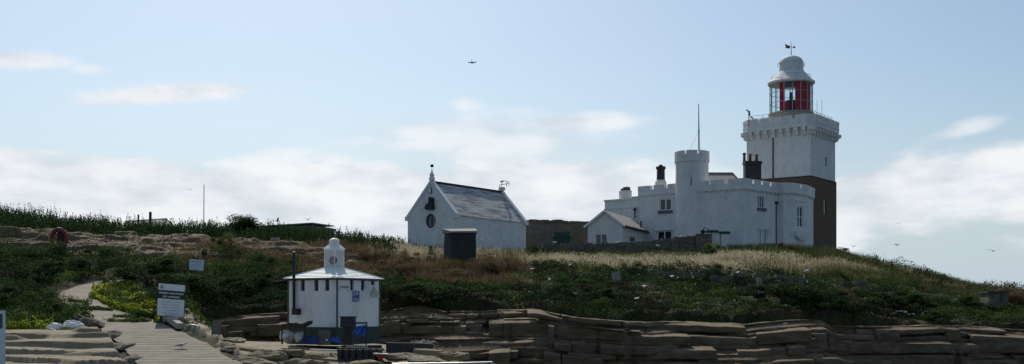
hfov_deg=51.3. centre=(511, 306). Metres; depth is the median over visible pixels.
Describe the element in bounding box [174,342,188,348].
gull
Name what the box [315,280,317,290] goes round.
slot window
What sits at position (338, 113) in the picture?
sky
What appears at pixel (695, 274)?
terrace wall
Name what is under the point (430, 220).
round window
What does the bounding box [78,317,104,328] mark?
boulder
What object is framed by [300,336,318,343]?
plastic crate
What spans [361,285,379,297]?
hanging flap
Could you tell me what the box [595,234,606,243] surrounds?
window
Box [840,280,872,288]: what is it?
terrace wall
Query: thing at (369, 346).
timber baulk
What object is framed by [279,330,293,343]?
plastic sack
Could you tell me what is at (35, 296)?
shrub
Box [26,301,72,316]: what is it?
shrub
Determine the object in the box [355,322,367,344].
hook rail
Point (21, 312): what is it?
shrub
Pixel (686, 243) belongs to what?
garden wall
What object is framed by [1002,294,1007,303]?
door
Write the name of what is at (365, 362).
landing rock
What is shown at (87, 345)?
rock shelf
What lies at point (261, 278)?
shrub
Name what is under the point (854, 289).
shrub
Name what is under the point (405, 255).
shrub
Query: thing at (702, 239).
wall pier
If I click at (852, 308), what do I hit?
shrub
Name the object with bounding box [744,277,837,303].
shrub
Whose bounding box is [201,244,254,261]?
shrub
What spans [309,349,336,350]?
white plank
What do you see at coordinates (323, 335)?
leaning board
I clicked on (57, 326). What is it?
boulder
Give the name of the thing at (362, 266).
bracken
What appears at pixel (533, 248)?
shrub
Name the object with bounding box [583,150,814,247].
castellated house
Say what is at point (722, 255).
dry grass
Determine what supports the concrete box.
on the ground at (718, 317)
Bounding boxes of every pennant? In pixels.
[326,336,340,342]
[352,325,365,335]
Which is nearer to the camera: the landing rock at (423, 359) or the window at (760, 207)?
the landing rock at (423, 359)
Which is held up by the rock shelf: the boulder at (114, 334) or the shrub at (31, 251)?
the boulder at (114, 334)
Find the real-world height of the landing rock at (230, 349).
0.339 m
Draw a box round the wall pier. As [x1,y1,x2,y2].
[694,233,711,251]
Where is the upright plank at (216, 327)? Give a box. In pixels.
[211,320,221,335]
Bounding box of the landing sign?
[0,311,4,363]
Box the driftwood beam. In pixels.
[415,343,432,348]
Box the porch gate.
[700,226,730,250]
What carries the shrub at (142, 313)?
on the ground at (718, 317)
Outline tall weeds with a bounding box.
[0,203,411,256]
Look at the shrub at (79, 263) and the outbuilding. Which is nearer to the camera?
the shrub at (79, 263)
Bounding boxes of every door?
[556,234,563,243]
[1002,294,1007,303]
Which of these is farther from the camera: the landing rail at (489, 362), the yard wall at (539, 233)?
the yard wall at (539, 233)
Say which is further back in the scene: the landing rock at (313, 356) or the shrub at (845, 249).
the shrub at (845, 249)
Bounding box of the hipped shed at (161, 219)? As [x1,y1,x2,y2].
[122,218,174,227]
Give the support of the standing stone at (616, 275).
on the ground at (718, 317)
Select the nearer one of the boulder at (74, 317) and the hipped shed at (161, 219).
the boulder at (74, 317)
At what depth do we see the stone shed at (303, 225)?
103.11 m
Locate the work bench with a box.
[281,321,312,343]
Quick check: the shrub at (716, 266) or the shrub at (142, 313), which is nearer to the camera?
the shrub at (142, 313)
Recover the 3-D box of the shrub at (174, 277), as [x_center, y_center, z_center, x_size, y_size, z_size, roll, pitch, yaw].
[-18.524,-1.049,60.150,4.024,1.994,4.492,0,0,19]
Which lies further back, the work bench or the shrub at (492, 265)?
the shrub at (492, 265)
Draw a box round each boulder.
[46,322,63,329]
[64,320,85,329]
[68,315,83,320]
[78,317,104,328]
[107,330,122,339]
[113,342,135,351]
[122,355,142,363]
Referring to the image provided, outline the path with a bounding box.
[58,277,241,363]
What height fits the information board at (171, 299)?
2.245 m
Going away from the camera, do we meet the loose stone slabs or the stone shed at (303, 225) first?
the loose stone slabs
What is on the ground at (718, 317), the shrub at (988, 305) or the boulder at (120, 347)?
the shrub at (988, 305)
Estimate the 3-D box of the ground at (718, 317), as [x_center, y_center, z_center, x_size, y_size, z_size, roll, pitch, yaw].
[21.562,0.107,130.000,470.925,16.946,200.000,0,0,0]
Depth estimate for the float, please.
42.37 m
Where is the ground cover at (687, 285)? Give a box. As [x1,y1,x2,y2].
[202,244,1023,327]
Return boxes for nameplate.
[339,285,349,289]
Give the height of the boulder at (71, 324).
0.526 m
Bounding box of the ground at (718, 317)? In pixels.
[0,225,1023,363]
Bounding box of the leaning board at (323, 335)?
[318,330,329,344]
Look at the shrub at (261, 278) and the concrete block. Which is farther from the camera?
the shrub at (261, 278)
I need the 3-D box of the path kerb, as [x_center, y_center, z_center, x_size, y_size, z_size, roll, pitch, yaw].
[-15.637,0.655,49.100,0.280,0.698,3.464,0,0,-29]
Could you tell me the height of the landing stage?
0.737 m
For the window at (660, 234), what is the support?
in the castellated house
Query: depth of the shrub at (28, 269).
60.83 m
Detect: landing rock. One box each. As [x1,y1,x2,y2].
[216,345,259,352]
[220,337,245,342]
[232,356,276,363]
[248,349,288,360]
[274,349,305,357]
[283,358,323,363]
[302,352,330,359]
[348,360,382,363]
[382,352,419,361]
[407,356,442,362]
[436,351,469,361]
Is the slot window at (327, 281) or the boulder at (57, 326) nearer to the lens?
the boulder at (57, 326)
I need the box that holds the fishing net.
[410,339,438,345]
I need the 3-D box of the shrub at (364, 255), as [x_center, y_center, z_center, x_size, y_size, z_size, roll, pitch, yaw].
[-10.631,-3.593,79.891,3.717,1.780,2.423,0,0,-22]
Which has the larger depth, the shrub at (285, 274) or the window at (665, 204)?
the window at (665, 204)
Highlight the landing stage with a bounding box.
[337,346,382,361]
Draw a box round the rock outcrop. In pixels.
[0,226,382,271]
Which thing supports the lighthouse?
on the ground at (718, 317)
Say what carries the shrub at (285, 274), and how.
on the ground at (718, 317)
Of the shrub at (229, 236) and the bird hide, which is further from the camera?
the bird hide
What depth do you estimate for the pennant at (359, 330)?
44.11 m
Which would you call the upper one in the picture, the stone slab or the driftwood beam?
the driftwood beam
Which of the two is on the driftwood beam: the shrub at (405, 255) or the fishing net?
the fishing net
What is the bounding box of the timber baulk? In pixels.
[341,345,381,347]
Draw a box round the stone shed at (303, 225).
[264,222,333,233]
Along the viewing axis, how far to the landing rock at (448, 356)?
42.79 m
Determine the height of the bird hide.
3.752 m
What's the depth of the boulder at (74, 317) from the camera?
49.24 m
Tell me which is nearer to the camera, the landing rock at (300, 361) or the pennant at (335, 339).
the landing rock at (300, 361)
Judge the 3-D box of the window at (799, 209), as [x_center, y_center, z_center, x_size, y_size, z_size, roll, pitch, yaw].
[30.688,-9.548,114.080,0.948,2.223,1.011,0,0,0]
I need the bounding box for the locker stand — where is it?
[340,316,356,344]
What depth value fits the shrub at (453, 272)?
76.51 m
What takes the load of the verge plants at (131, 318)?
on the ground at (718, 317)
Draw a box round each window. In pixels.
[302,280,304,290]
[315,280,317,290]
[326,280,328,290]
[424,212,437,229]
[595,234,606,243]
[657,198,671,213]
[657,230,670,239]
[757,196,766,210]
[757,229,766,244]
[797,206,801,226]
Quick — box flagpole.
[698,104,699,149]
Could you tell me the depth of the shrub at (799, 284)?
75.90 m
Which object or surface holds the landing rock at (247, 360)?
on the rock shelf
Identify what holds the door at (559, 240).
in the green shed at (561, 237)
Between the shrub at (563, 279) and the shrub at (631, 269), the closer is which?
the shrub at (563, 279)
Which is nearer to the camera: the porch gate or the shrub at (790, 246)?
the shrub at (790, 246)
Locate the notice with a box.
[353,291,358,301]
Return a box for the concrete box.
[978,291,1008,311]
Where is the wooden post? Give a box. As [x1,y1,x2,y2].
[149,212,151,225]
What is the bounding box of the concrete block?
[386,342,414,352]
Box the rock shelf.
[5,309,460,363]
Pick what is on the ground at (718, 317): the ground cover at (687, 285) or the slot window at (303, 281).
the ground cover at (687, 285)
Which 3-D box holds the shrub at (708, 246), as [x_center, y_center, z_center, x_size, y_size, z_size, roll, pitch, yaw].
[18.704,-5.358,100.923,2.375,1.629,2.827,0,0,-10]
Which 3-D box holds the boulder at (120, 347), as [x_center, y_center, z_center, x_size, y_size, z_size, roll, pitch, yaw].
[-16.001,1.746,43.557,0.860,0.593,2.659,0,0,0]
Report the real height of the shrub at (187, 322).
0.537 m
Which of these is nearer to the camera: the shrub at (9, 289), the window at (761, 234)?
the shrub at (9, 289)
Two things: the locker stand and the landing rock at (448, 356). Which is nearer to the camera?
the landing rock at (448, 356)
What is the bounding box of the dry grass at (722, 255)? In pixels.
[367,239,1020,300]
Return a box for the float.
[373,353,388,359]
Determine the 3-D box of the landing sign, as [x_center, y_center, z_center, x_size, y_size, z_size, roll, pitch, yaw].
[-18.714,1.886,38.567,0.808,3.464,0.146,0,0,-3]
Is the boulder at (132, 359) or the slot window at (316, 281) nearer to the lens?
the boulder at (132, 359)
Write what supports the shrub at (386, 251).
on the ground at (718, 317)
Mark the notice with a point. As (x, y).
(355, 295)
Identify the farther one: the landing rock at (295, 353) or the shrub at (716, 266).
the shrub at (716, 266)
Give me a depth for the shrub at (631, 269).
81.89 m
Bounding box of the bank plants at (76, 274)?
[0,215,298,329]
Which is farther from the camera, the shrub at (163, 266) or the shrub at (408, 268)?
the shrub at (408, 268)
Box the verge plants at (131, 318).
[5,280,162,329]
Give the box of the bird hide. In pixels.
[442,228,476,262]
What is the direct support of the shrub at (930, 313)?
on the ground at (718, 317)
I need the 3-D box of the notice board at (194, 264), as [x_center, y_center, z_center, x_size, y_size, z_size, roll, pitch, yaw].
[-18.929,-1.664,64.040,0.906,2.330,0.099,0,0,-1]
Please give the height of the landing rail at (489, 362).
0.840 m
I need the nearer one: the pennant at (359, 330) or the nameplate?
the pennant at (359, 330)
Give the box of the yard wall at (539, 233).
[526,219,588,249]
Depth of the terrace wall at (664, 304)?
70.74 m
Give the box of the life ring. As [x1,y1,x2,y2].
[50,227,67,254]
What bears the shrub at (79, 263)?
on the ground at (718, 317)
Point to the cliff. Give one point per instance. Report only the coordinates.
(519, 336)
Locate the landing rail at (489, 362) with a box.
[392,361,493,363]
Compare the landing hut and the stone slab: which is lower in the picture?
the stone slab
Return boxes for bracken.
[167,234,1023,300]
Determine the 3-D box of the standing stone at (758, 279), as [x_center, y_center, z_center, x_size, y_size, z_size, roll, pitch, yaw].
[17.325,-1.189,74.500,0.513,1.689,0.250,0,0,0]
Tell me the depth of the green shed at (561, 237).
107.00 m
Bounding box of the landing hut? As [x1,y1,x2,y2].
[273,228,383,344]
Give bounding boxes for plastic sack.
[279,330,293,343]
[294,331,302,342]
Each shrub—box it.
[0,239,67,260]
[0,256,68,288]
[0,278,43,301]
[0,285,81,314]
[7,310,41,328]
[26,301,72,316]
[65,256,117,274]
[79,246,135,264]
[108,255,185,287]
[131,308,156,318]
[153,271,218,297]
[180,273,247,300]
[182,320,208,326]
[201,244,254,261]
[210,231,239,252]
[220,214,264,236]
[220,270,276,293]
[228,249,296,273]
[253,267,318,289]
[346,246,394,261]
[376,249,393,259]
[378,257,435,278]
[380,281,427,302]
[391,250,425,263]
[403,278,499,299]
[425,245,435,262]
[434,268,489,279]
[464,255,509,277]
[526,244,543,254]
[527,273,615,291]
[560,287,626,301]
[620,260,648,275]
[697,242,721,253]
[700,262,732,275]
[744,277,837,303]
[775,242,796,250]
[783,285,851,309]
[786,280,840,295]
[803,295,881,311]
[827,286,859,306]
[831,247,854,254]
[846,283,916,307]
[861,291,948,310]
[902,305,967,322]
[937,295,975,306]
[946,300,1018,315]
[995,285,1023,304]
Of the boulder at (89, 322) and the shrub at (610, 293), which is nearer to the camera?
the boulder at (89, 322)
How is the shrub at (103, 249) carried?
on the ground at (718, 317)
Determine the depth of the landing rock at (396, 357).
42.34 m
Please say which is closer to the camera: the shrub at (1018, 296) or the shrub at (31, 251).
the shrub at (31, 251)
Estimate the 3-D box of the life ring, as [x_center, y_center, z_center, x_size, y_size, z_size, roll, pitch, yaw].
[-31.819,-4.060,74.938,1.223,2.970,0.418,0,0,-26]
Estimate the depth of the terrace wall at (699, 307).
70.09 m
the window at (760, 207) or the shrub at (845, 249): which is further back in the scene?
the window at (760, 207)
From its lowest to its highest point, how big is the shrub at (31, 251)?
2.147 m
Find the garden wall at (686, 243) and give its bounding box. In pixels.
[542,236,694,253]
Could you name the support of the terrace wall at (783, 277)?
on the ground at (718, 317)
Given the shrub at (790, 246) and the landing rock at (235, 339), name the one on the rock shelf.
the landing rock at (235, 339)
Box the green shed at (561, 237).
[553,232,571,243]
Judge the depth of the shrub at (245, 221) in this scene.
93.97 m
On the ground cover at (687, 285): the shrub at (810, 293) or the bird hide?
the shrub at (810, 293)
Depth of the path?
45.00 m
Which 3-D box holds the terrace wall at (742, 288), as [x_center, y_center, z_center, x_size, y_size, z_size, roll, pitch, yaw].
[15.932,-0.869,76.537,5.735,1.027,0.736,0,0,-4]
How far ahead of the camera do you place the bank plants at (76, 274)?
62.80 m
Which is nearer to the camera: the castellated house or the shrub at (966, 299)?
the shrub at (966, 299)
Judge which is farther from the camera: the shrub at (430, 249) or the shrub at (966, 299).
the shrub at (430, 249)
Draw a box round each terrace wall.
[636,272,708,281]
[646,300,696,309]
[697,302,725,308]
[700,287,757,295]
[710,273,807,285]
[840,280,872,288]
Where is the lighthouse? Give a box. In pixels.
[741,44,840,248]
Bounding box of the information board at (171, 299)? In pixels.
[157,282,185,319]
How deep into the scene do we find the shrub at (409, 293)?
64.78 m
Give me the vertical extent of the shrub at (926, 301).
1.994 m
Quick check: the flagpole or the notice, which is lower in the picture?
the notice
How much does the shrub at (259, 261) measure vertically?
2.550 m
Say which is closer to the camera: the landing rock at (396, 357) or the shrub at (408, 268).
the landing rock at (396, 357)
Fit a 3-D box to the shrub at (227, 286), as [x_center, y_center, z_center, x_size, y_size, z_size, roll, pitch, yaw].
[-16.539,-0.893,59.885,4.260,1.861,4.757,0,0,9]
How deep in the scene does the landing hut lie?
48.09 m
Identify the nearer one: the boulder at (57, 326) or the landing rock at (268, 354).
the landing rock at (268, 354)
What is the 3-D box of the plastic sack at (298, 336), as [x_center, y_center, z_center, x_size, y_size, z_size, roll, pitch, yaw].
[-9.163,1.322,45.787,0.488,0.529,0.574,0,0,0]
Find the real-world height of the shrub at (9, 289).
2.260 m
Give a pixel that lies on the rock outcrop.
(148, 249)
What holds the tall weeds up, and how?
on the ground at (718, 317)
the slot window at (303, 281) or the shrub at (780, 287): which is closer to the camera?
the slot window at (303, 281)
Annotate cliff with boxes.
[210,306,1023,363]
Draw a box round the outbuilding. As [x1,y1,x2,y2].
[405,164,528,251]
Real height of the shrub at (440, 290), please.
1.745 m
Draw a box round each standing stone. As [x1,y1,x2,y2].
[612,271,620,286]
[756,277,762,293]
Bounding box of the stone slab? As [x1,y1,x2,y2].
[413,349,442,355]
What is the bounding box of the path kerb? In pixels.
[162,315,183,328]
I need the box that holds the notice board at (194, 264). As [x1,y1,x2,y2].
[189,259,203,274]
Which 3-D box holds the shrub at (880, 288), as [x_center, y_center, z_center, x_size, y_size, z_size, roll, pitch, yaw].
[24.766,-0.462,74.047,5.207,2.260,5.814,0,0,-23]
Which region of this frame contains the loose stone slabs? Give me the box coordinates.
[524,263,923,314]
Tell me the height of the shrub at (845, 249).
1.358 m
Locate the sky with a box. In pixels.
[0,0,1023,288]
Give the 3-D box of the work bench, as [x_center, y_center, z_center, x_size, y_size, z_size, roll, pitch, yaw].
[-9.313,1.131,45.800,1.366,1.017,1.000,0,0,0]
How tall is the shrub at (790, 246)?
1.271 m

